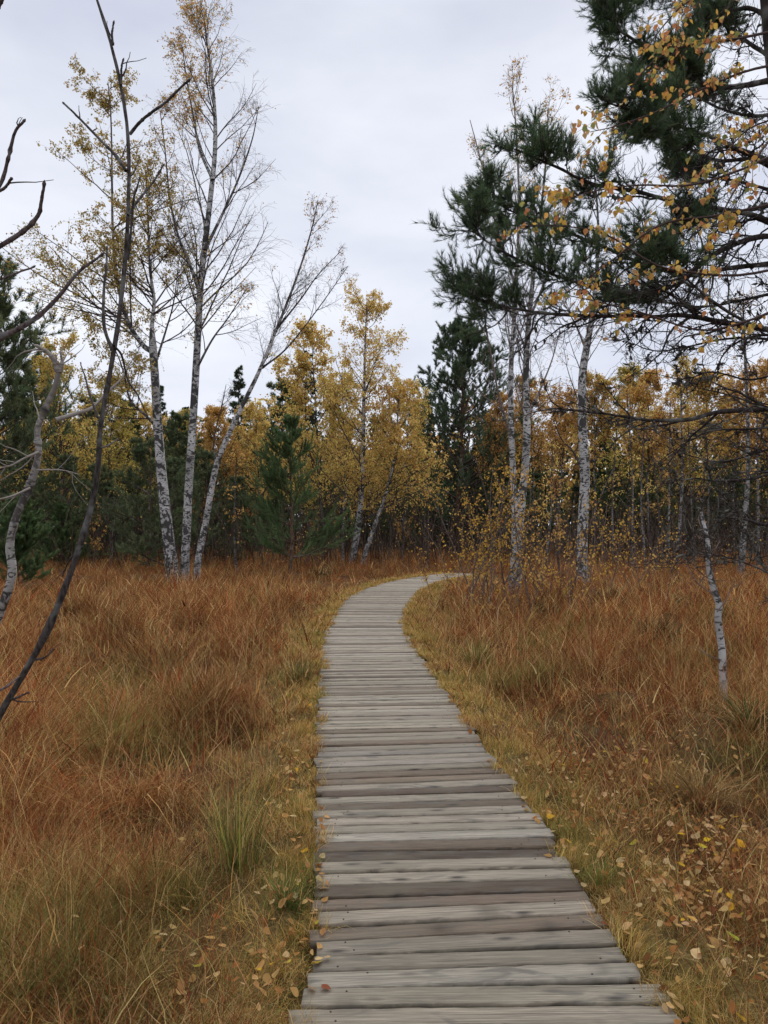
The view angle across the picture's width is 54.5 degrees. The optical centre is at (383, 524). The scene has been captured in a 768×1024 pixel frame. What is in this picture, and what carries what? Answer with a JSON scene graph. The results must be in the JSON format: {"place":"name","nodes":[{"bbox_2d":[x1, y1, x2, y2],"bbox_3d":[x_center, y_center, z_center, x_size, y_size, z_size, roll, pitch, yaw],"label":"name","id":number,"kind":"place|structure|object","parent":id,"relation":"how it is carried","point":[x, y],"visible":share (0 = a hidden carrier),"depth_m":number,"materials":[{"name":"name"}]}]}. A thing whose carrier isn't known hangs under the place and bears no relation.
{"place":"outdoors","nodes":[
{"label":"outdoors","id":0,"kind":"place"},
{"bbox_2d":[0,528,767,1023],"bbox_3d":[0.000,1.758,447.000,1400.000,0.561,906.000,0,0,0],"label":"ground","id":1,"kind":"structure","parent":0,"point":[284,916],"depth_m":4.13,"materials":[{"name":"plant"}]},
{"bbox_2d":[0,492,59,591],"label":"pine tree","id":2,"kind":"object","parent":1,"relation":"on","point":[30,530],"visible":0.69,"depth_m":20.10,"materials":[{"name":"green plant"}]},
{"bbox_2d":[0,455,60,544],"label":"pine tree","id":3,"kind":"object","parent":1,"relation":"on","point":[12,477],"visible":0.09,"depth_m":39.62,"materials":[{"name":"green plant"}]},
{"bbox_2d":[0,250,80,469],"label":"pine tree","id":4,"kind":"object","parent":1,"relation":"on","point":[15,398],"visible":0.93,"depth_m":29.93,"materials":[{"name":"green plant"}]},
{"bbox_2d":[0,0,104,690],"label":"bare tree","id":5,"kind":"object","parent":1,"relation":"on","point":[42,312],"visible":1,"depth_m":3.21,"materials":[{"name":"brown plant"}]},
{"bbox_2d":[2,452,103,564],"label":"pine tree","id":6,"kind":"object","parent":1,"relation":"on","point":[39,486],"visible":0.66,"depth_m":30.77,"materials":[{"name":"green plant"}]},
{"bbox_2d":[0,354,122,554],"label":"pine tree","id":7,"kind":"object","parent":1,"relation":"on","point":[8,486],"visible":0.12,"depth_m":37.50,"materials":[{"name":"green plant"}]},
{"bbox_2d":[33,500,94,566],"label":"pine tree","id":8,"kind":"object","parent":1,"relation":"on","point":[58,520],"visible":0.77,"depth_m":29.90,"materials":[{"name":"green plant"}]},
{"bbox_2d":[5,331,128,552],"bbox_3d":[-14.953,-3.576,34.387,5.464,10.640,5.849,0,0,-36],"label":"birch tree","id":9,"kind":"object","parent":1,"relation":"on","point":[46,361],"visible":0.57,"depth_m":33.91,"materials":[{"name":"yellow plant"}]},
{"bbox_2d":[0,897,137,1023],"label":"sedge tuft","id":10,"kind":"object","parent":1,"relation":"on","point":[38,979],"visible":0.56,"depth_m":2.67,"materials":[{"name":"green plant"}]},
{"bbox_2d":[0,334,145,624],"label":"bare tree","id":11,"kind":"object","parent":1,"relation":"on","point":[25,493],"visible":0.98,"depth_m":8.70,"materials":[{"name":"grey plant"}]},
{"bbox_2d":[46,394,136,541],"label":"pine tree","id":12,"kind":"object","parent":1,"relation":"on","point":[77,420],"visible":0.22,"depth_m":44.58,"materials":[{"name":"green plant"}]},
{"bbox_2d":[0,0,190,720],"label":"bare sapling","id":13,"kind":"object","parent":1,"relation":"on","point":[45,633],"visible":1,"depth_m":3.55,"materials":[{"name":"brown plant"}]},
{"bbox_2d":[66,462,138,561],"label":"pine tree","id":14,"kind":"object","parent":1,"relation":"on","point":[108,483],"visible":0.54,"depth_m":32.91,"materials":[{"name":"green plant"}]},
{"bbox_2d":[69,374,146,550],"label":"birch tree","id":15,"kind":"object","parent":1,"relation":"on","point":[118,424],"visible":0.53,"depth_m":37.86,"materials":[{"name":"yellow plant"}]},
{"bbox_2d":[87,398,160,553],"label":"pine tree","id":16,"kind":"object","parent":1,"relation":"on","point":[130,405],"visible":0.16,"depth_m":43.67,"materials":[{"name":"green plant"}]},
{"bbox_2d":[0,52,254,582],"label":"birch tree","id":17,"kind":"object","parent":1,"relation":"on","point":[169,547],"visible":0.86,"depth_m":21.40,"materials":[{"name":"yellow plant"}]},
{"bbox_2d":[44,898,224,1023],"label":"sedge tuft","id":18,"kind":"object","parent":1,"relation":"on","point":[147,956],"visible":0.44,"depth_m":2.82,"materials":[{"name":"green plant"}]},
{"bbox_2d":[109,399,168,541],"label":"birch tree","id":19,"kind":"object","parent":1,"relation":"on","point":[148,409],"visible":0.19,"depth_m":43.06,"materials":[{"name":"yellow plant"}]},
{"bbox_2d":[97,436,201,567],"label":"pine tree","id":20,"kind":"object","parent":1,"relation":"on","point":[140,458],"visible":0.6,"depth_m":29.98,"materials":[{"name":"green plant"}]},
{"bbox_2d":[116,455,218,568],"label":"pine tree","id":21,"kind":"object","parent":1,"relation":"on","point":[178,482],"visible":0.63,"depth_m":27.73,"materials":[{"name":"green plant"}]},
{"bbox_2d":[145,409,221,553],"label":"pine tree","id":22,"kind":"object","parent":1,"relation":"on","point":[172,432],"visible":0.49,"depth_m":39.64,"materials":[{"name":"green plant"}]},
{"bbox_2d":[109,0,290,583],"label":"birch tree","id":23,"kind":"object","parent":1,"relation":"on","point":[188,488],"visible":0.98,"depth_m":21.76,"materials":[{"name":"white plant"}]},
{"bbox_2d":[175,448,246,563],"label":"pine tree","id":24,"kind":"object","parent":1,"relation":"on","point":[205,474],"visible":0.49,"depth_m":32.84,"materials":[{"name":"green plant"}]},
{"bbox_2d":[195,404,257,536],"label":"birch tree","id":25,"kind":"object","parent":1,"relation":"on","point":[213,411],"visible":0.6,"depth_m":40.75,"materials":[{"name":"yellow plant"}]},
{"bbox_2d":[200,365,266,548],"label":"spruce tree","id":26,"kind":"object","parent":1,"relation":"on","point":[239,383],"visible":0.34,"depth_m":45.95,"materials":[{"name":"green plant"}]},
{"bbox_2d":[178,765,289,876],"bbox_3d":[-0.706,1.410,3.605,0.546,0.504,0.527,0,0,26],"label":"sedge tuft","id":27,"kind":"object","parent":1,"relation":"on","point":[239,841],"visible":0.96,"depth_m":3.59,"materials":[{"name":"green plant"}]},
{"bbox_2d":[223,449,244,572],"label":"birch tree","id":28,"kind":"object","parent":1,"relation":"on","point":[236,458],"visible":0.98,"depth_m":25.89,"materials":[{"name":"plant"}]},
{"bbox_2d":[208,475,269,560],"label":"pine tree","id":29,"kind":"object","parent":1,"relation":"on","point":[238,481],"visible":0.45,"depth_m":33.65,"materials":[{"name":"green plant"}]},
{"bbox_2d":[221,399,293,504],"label":"birch tree","id":30,"kind":"object","parent":1,"relation":"on","point":[259,433],"visible":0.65,"depth_m":43.05,"materials":[{"name":"yellow plant"}]},
{"bbox_2d":[193,192,358,579],"bbox_3d":[-3.150,-3.913,21.849,4.561,11.548,2.385,0,0,16],"label":"birch tree","id":31,"kind":"object","parent":1,"relation":"on","point":[206,516],"visible":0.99,"depth_m":21.56,"materials":[{"name":"white plant"}]},
{"bbox_2d":[237,858,321,921],"bbox_3d":[-0.432,1.557,3.199,0.388,0.184,0.375,0,0,0],"label":"sedge tuft","id":32,"kind":"object","parent":1,"relation":"on","point":[279,893],"visible":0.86,"depth_m":3.20,"materials":[{"name":"green plant"}]},
{"bbox_2d":[242,376,322,548],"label":"birch tree","id":33,"kind":"object","parent":1,"relation":"on","point":[271,385],"visible":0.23,"depth_m":50.50,"materials":[{"name":"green plant"}]},
{"bbox_2d":[269,651,324,687],"bbox_3d":[-0.878,1.502,7.790,0.672,0.395,0.639,0,0,0],"label":"sedge tuft","id":34,"kind":"object","parent":1,"relation":"on","point":[301,671],"visible":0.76,"depth_m":7.72,"materials":[{"name":"green plant"}]},
{"bbox_2d":[272,432,324,551],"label":"birch tree","id":35,"kind":"object","parent":1,"relation":"on","point":[295,492],"visible":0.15,"depth_m":41.01,"materials":[{"name":"orange plant"}]},
{"bbox_2d":[237,414,362,575],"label":"pine tree","id":36,"kind":"object","parent":1,"relation":"on","point":[274,466],"visible":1,"depth_m":25.56,"materials":[{"name":"green plant"}]},
{"bbox_2d":[269,349,342,547],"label":"spruce tree","id":37,"kind":"object","parent":1,"relation":"on","point":[312,422],"visible":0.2,"depth_m":48.44,"materials":[{"name":"green plant"}]},
{"bbox_2d":[257,313,380,558],"bbox_3d":[-3.156,-4.255,36.784,6.053,12.213,5.393,0,0,-16],"label":"birch tree","id":38,"kind":"object","parent":1,"relation":"on","point":[304,363],"visible":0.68,"depth_m":36.51,"materials":[{"name":"yellow plant"}]},
{"bbox_2d":[295,469,355,549],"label":"pine tree","id":39,"kind":"object","parent":1,"relation":"on","point":[324,498],"visible":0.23,"depth_m":45.84,"materials":[{"name":"green plant"}]},
{"bbox_2d":[301,361,381,558],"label":"birch tree","id":40,"kind":"object","parent":1,"relation":"on","point":[333,390],"visible":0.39,"depth_m":34.96,"materials":[{"name":"yellow plant"}]},
{"bbox_2d":[322,417,372,543],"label":"birch tree","id":41,"kind":"object","parent":1,"relation":"on","point":[340,443],"visible":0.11,"depth_m":44.71,"materials":[{"name":"orange plant"}]},
{"bbox_2d":[283,275,460,564],"bbox_3d":[-0.375,-4.496,32.888,7.878,12.616,5.593,0,0,22],"label":"birch tree","id":42,"kind":"object","parent":1,"relation":"on","point":[370,307],"visible":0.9,"depth_m":32.80,"materials":[{"name":"yellow plant"}]},
{"bbox_2d":[0,475,767,570],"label":"undergrowth","id":43,"kind":"object","parent":1,"relation":"on","point":[378,548],"visible":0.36,"depth_m":32.60,"materials":[{"name":"plant"}]},
{"bbox_2d":[0,395,767,548],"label":"wood","id":44,"kind":"object","parent":1,"relation":"on","point":[572,481],"visible":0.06,"depth_m":56.99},
{"bbox_2d":[323,373,447,564],"bbox_3d":[0.260,-2.351,32.730,4.703,8.487,4.046,0,0,39],"label":"birch tree","id":45,"kind":"object","parent":1,"relation":"on","point":[395,438],"visible":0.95,"depth_m":32.27,"materials":[{"name":"yellow plant"}]},
{"bbox_2d":[17,574,767,1023],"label":"fallen leaves","id":46,"kind":"object","parent":1,"relation":"on","point":[605,900],"depth_m":3.37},
{"bbox_2d":[372,467,423,551],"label":"pine tree","id":47,"kind":"object","parent":1,"relation":"on","point":[394,516],"visible":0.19,"depth_m":45.92,"materials":[{"name":"green plant"}]},
{"bbox_2d":[42,570,767,1023],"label":"edge grass","id":48,"kind":"structure","parent":1,"relation":"on","point":[450,682],"depth_m":4.13,"materials":[{"name":"plant"}]},
{"bbox_2d":[356,377,455,556],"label":"birch tree","id":49,"kind":"object","parent":1,"relation":"on","point":[424,417],"visible":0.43,"depth_m":36.55,"materials":[{"name":"yellow plant"}]},
{"bbox_2d":[408,527,490,594],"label":"birch sapling","id":50,"kind":"object","parent":1,"relation":"on","point":[460,560],"visible":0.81,"depth_m":17.33,"materials":[{"name":"yellow plant"}]},
{"bbox_2d":[355,313,552,552],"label":"pine tree","id":51,"kind":"object","parent":1,"relation":"on","point":[461,365],"visible":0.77,"depth_m":43.41,"materials":[{"name":"green plant"}]},
{"bbox_2d":[418,462,530,606],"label":"birch sapling","id":52,"kind":"object","parent":1,"relation":"on","point":[481,563],"visible":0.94,"depth_m":14.52,"materials":[{"name":"yellow plant"}]},
{"bbox_2d":[448,636,502,670],"bbox_3d":[1.128,1.537,9.002,0.686,0.454,0.759,0,0,0],"label":"sedge tuft","id":53,"kind":"object","parent":1,"relation":"on","point":[471,654],"visible":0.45,"depth_m":8.93,"materials":[{"name":"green plant"}]},
{"bbox_2d":[440,441,527,549],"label":"pine tree","id":54,"kind":"object","parent":1,"relation":"on","point":[486,487],"visible":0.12,"depth_m":45.38,"materials":[{"name":"green plant"}]},
{"bbox_2d":[289,573,681,1023],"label":"boardwalk","id":55,"kind":"structure","parent":1,"relation":"on","point":[453,893],"depth_m":3.38,"materials":[{"name":"grey wood"}]},
{"bbox_2d":[445,432,554,602],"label":"birch sapling","id":56,"kind":"object","parent":1,"relation":"on","point":[494,514],"visible":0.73,"depth_m":15.38,"materials":[{"name":"yellow plant"}]},
{"bbox_2d":[454,53,551,593],"bbox_3d":[2.837,-4.577,17.425,2.483,12.683,2.136,0,0,0],"label":"birch tree","id":57,"kind":"object","parent":1,"relation":"on","point":[510,428],"visible":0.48,"depth_m":17.35,"materials":[{"name":"white plant"}]},
{"bbox_2d":[456,551,560,624],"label":"birch sapling","id":58,"kind":"object","parent":1,"relation":"on","point":[501,585],"visible":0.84,"depth_m":12.41,"materials":[{"name":"yellow plant"}]},
{"bbox_2d":[472,385,545,549],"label":"birch tree","id":59,"kind":"object","parent":1,"relation":"on","point":[497,411],"visible":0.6,"depth_m":41.38,"materials":[{"name":"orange plant"}]},
{"bbox_2d":[498,374,558,551],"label":"birch tree","id":60,"kind":"object","parent":1,"relation":"on","point":[533,432],"visible":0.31,"depth_m":45.58,"materials":[{"name":"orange plant"}]},
{"bbox_2d":[492,74,575,591],"bbox_3d":[3.492,-4.309,17.654,2.091,12.301,2.243,0,0,30],"label":"birch tree","id":61,"kind":"object","parent":1,"relation":"on","point":[526,427],"visible":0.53,"depth_m":17.64,"materials":[{"name":"white plant"}]},
{"bbox_2d":[504,458,579,549],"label":"pine tree","id":62,"kind":"object","parent":1,"relation":"on","point":[536,488],"visible":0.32,"depth_m":47.62,"materials":[{"name":"green plant"}]},
{"bbox_2d":[516,630,568,655],"bbox_3d":[2.201,1.562,10.103,0.958,0.348,0.892,0,0,44],"label":"sedge tuft","id":63,"kind":"object","parent":1,"relation":"on","point":[542,641],"visible":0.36,"depth_m":10.04,"materials":[{"name":"brown plant"}]},
{"bbox_2d":[504,489,582,603],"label":"birch sapling","id":64,"kind":"object","parent":1,"relation":"on","point":[556,538],"visible":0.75,"depth_m":15.48,"materials":[{"name":"yellow plant"}]},
{"bbox_2d":[519,599,577,624],"bbox_3d":[2.873,1.515,13.166,1.390,0.461,1.530,0,0,29],"label":"heather bush","id":65,"kind":"object","parent":1,"relation":"on","point":[544,610],"visible":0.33,"depth_m":13.10,"materials":[{"name":"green plant"}]},
{"bbox_2d":[536,441,561,567],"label":"birch tree","id":66,"kind":"object","parent":1,"relation":"on","point":[551,471],"visible":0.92,"depth_m":29.93,"materials":[{"name":"white plant"}]},
{"bbox_2d":[543,473,568,574],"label":"birch tree","id":67,"kind":"object","parent":1,"relation":"on","point":[554,488],"visible":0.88,"depth_m":23.95,"materials":[{"name":"grey plant"}]},
{"bbox_2d":[515,382,601,552],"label":"birch tree","id":68,"kind":"object","parent":1,"relation":"on","point":[568,420],"visible":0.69,"depth_m":40.02,"materials":[{"name":"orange plant"}]},
{"bbox_2d":[497,459,637,612],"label":"birch sapling","id":69,"kind":"object","parent":1,"relation":"on","point":[540,562],"visible":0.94,"depth_m":14.39,"materials":[{"name":"yellow plant"}]},
{"bbox_2d":[561,450,579,545],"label":"spruce tree","id":70,"kind":"object","parent":1,"relation":"on","point":[574,497],"visible":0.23,"depth_m":54.95,"materials":[{"name":"green plant"}]},
{"bbox_2d":[551,541,601,613],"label":"birch sapling","id":71,"kind":"object","parent":1,"relation":"on","point":[571,581],"visible":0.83,"depth_m":13.76,"materials":[{"name":"yellow plant"}]},
{"bbox_2d":[409,0,767,605],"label":"pine tree","id":72,"kind":"object","parent":1,"relation":"on","point":[680,140],"visible":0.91,"depth_m":7.96,"materials":[{"name":"green plant"}]},
{"bbox_2d":[546,176,635,580],"bbox_3d":[6.130,-4.477,22.686,2.670,12.491,2.537,0,0,0],"label":"birch tree","id":73,"kind":"object","parent":1,"relation":"on","point":[583,459],"visible":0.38,"depth_m":22.40,"materials":[{"name":"white plant"}]},
{"bbox_2d":[564,369,639,551],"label":"birch tree","id":74,"kind":"object","parent":1,"relation":"on","point":[600,405],"visible":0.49,"depth_m":43.64,"materials":[{"name":"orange plant"}]},
{"bbox_2d":[558,851,645,893],"bbox_3d":[0.962,1.561,3.370,0.366,0.164,0.338,0,0,-32],"label":"sedge tuft","id":75,"kind":"object","parent":1,"relation":"on","point":[599,877],"visible":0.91,"depth_m":3.37,"materials":[{"name":"green plant"}]},
{"bbox_2d":[570,461,643,549],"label":"pine tree","id":76,"kind":"object","parent":1,"relation":"on","point":[606,497],"visible":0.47,"depth_m":49.57,"materials":[{"name":"green plant"}]},
{"bbox_2d":[585,586,640,607],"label":"heather bush","id":77,"kind":"object","parent":1,"relation":"on","point":[598,593],"visible":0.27,"depth_m":14.62,"materials":[{"name":"brown plant"}]},
{"bbox_2d":[600,420,628,555],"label":"birch tree","id":78,"kind":"object","parent":1,"relation":"on","point":[615,475],"visible":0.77,"depth_m":35.10,"materials":[{"name":"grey plant"}]},
{"bbox_2d":[577,495,665,592],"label":"birch sapling","id":79,"kind":"object","parent":1,"relation":"on","point":[606,569],"visible":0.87,"depth_m":18.13,"materials":[{"name":"yellow plant"}]},
{"bbox_2d":[616,385,641,565],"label":"birch tree","id":80,"kind":"object","parent":1,"relation":"on","point":[630,452],"visible":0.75,"depth_m":30.90,"materials":[{"name":"grey plant"}]},
{"bbox_2d":[497,0,767,364],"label":"birch tree","id":81,"kind":"object","parent":1,"relation":"on","point":[726,216],"visible":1,"depth_m":4.43,"materials":[{"name":"yellow plant"}]},
{"bbox_2d":[627,403,655,565],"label":"birch tree","id":82,"kind":"object","parent":1,"relation":"on","point":[644,414],"visible":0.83,"depth_m":27.98,"materials":[{"name":"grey plant"}]},
{"bbox_2d":[587,362,698,537],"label":"birch tree","id":83,"kind":"object","parent":1,"relation":"on","point":[625,370],"visible":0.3,"depth_m":47.56,"materials":[{"name":"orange plant"}]},
{"bbox_2d":[608,506,678,589],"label":"birch sapling","id":84,"kind":"object","parent":1,"relation":"on","point":[631,571],"visible":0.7,"depth_m":19.24,"materials":[{"name":"yellow plant"}]},
{"bbox_2d":[616,458,678,548],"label":"pine tree","id":85,"kind":"object","parent":1,"relation":"on","point":[651,495],"visible":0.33,"depth_m":51.69,"materials":[{"name":"green plant"}]},
{"bbox_2d":[607,367,694,550],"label":"birch tree","id":86,"kind":"object","parent":1,"relation":"on","point":[640,395],"visible":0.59,"depth_m":42.06,"materials":[{"name":"yellow plant"}]},
{"bbox_2d":[637,430,670,565],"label":"birch tree","id":87,"kind":"object","parent":1,"relation":"on","point":[654,469],"visible":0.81,"depth_m":29.88,"materials":[{"name":"grey plant"}]},
{"bbox_2d":[601,526,731,605],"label":"birch sapling","id":88,"kind":"object","parent":1,"relation":"on","point":[649,570],"visible":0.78,"depth_m":15.13,"materials":[{"name":"yellow plant"}]},
{"bbox_2d":[659,393,688,563],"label":"birch tree","id":89,"kind":"object","parent":1,"relation":"on","point":[669,416],"visible":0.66,"depth_m":32.96,"materials":[{"name":"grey plant"}]},
{"bbox_2d":[659,371,697,564],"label":"birch tree","id":90,"kind":"object","parent":1,"relation":"on","point":[680,513],"visible":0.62,"depth_m":28.86,"materials":[{"name":"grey plant"}]},
{"bbox_2d":[651,460,725,548],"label":"pine tree","id":91,"kind":"object","parent":1,"relation":"on","point":[689,507],"visible":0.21,"depth_m":49.88,"materials":[{"name":"green plant"}]},
{"bbox_2d":[680,420,701,557],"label":"birch tree","id":92,"kind":"object","parent":1,"relation":"on","point":[690,427],"visible":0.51,"depth_m":33.95,"materials":[{"name":"grey plant"}]},
{"bbox_2d":[642,353,745,546],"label":"birch tree","id":93,"kind":"object","parent":1,"relation":"on","point":[686,366],"visible":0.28,"depth_m":46.86,"materials":[{"name":"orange plant"}]},
{"bbox_2d":[625,737,767,819],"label":"sedge tuft","id":94,"kind":"object","parent":1,"relation":"on","point":[702,795],"visible":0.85,"depth_m":4.62,"materials":[{"name":"green plant"}]},
{"bbox_2d":[665,367,743,533],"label":"birch tree","id":95,"kind":"object","parent":1,"relation":"on","point":[705,408],"visible":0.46,"depth_m":40.74,"materials":[{"name":"yellow plant"}]},
{"bbox_2d":[686,506,741,700],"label":"birch tree","id":96,"kind":"object","parent":1,"relation":"on","point":[718,621],"visible":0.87,"depth_m":7.19,"materials":[{"name":"white plant"}]},
{"bbox_2d":[686,667,767,735],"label":"sedge tuft","id":97,"kind":"object","parent":1,"relation":"on","point":[749,712],"visible":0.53,"depth_m":6.13,"materials":[{"name":"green plant"}]},
{"bbox_2d":[692,458,764,549],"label":"pine tree","id":98,"kind":"object","parent":1,"relation":"on","point":[741,489],"visible":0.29,"depth_m":48.85,"materials":[{"name":"green plant"}]},
{"bbox_2d":[695,363,767,548],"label":"birch tree","id":99,"kind":"object","parent":1,"relation":"on","point":[730,370],"visible":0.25,"depth_m":43.93,"materials":[{"name":"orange plant"}]},
{"bbox_2d":[720,357,767,550],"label":"birch tree","id":100,"kind":"object","parent":1,"relation":"on","point":[764,389],"visible":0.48,"depth_m":41.67,"materials":[{"name":"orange plant"}]},
{"bbox_2d":[722,286,767,574],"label":"birch tree","id":101,"kind":"object","parent":1,"relation":"on","point":[745,510],"visible":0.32,"depth_m":26.84,"materials":[{"name":"white plant"}]},
{"bbox_2d":[739,393,767,569],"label":"birch tree","id":102,"kind":"object","parent":1,"relation":"on","point":[758,532],"visible":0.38,"depth_m":29.95,"materials":[{"name":"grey plant"}]},
{"bbox_2d":[741,457,767,550],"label":"pine tree","id":103,"kind":"object","parent":1,"relation":"on","point":[764,488],"visible":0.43,"depth_m":47.69,"materials":[{"name":"green plant"}]},
{"bbox_2d":[0,0,767,525],"label":"sky","id":104,"kind":"structure","parent":0,"point":[375,102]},
{"bbox_2d":[607,609,700,644],"bbox_3d":[3.999,1.511,11.124,1.457,0.457,1.206,0,0,-44],"label":"heather bush","id":105,"kind":"object","parent":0,"point":[659,627],"visible":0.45,"depth_m":11.01,"materials":[{"name":"brown plant"}]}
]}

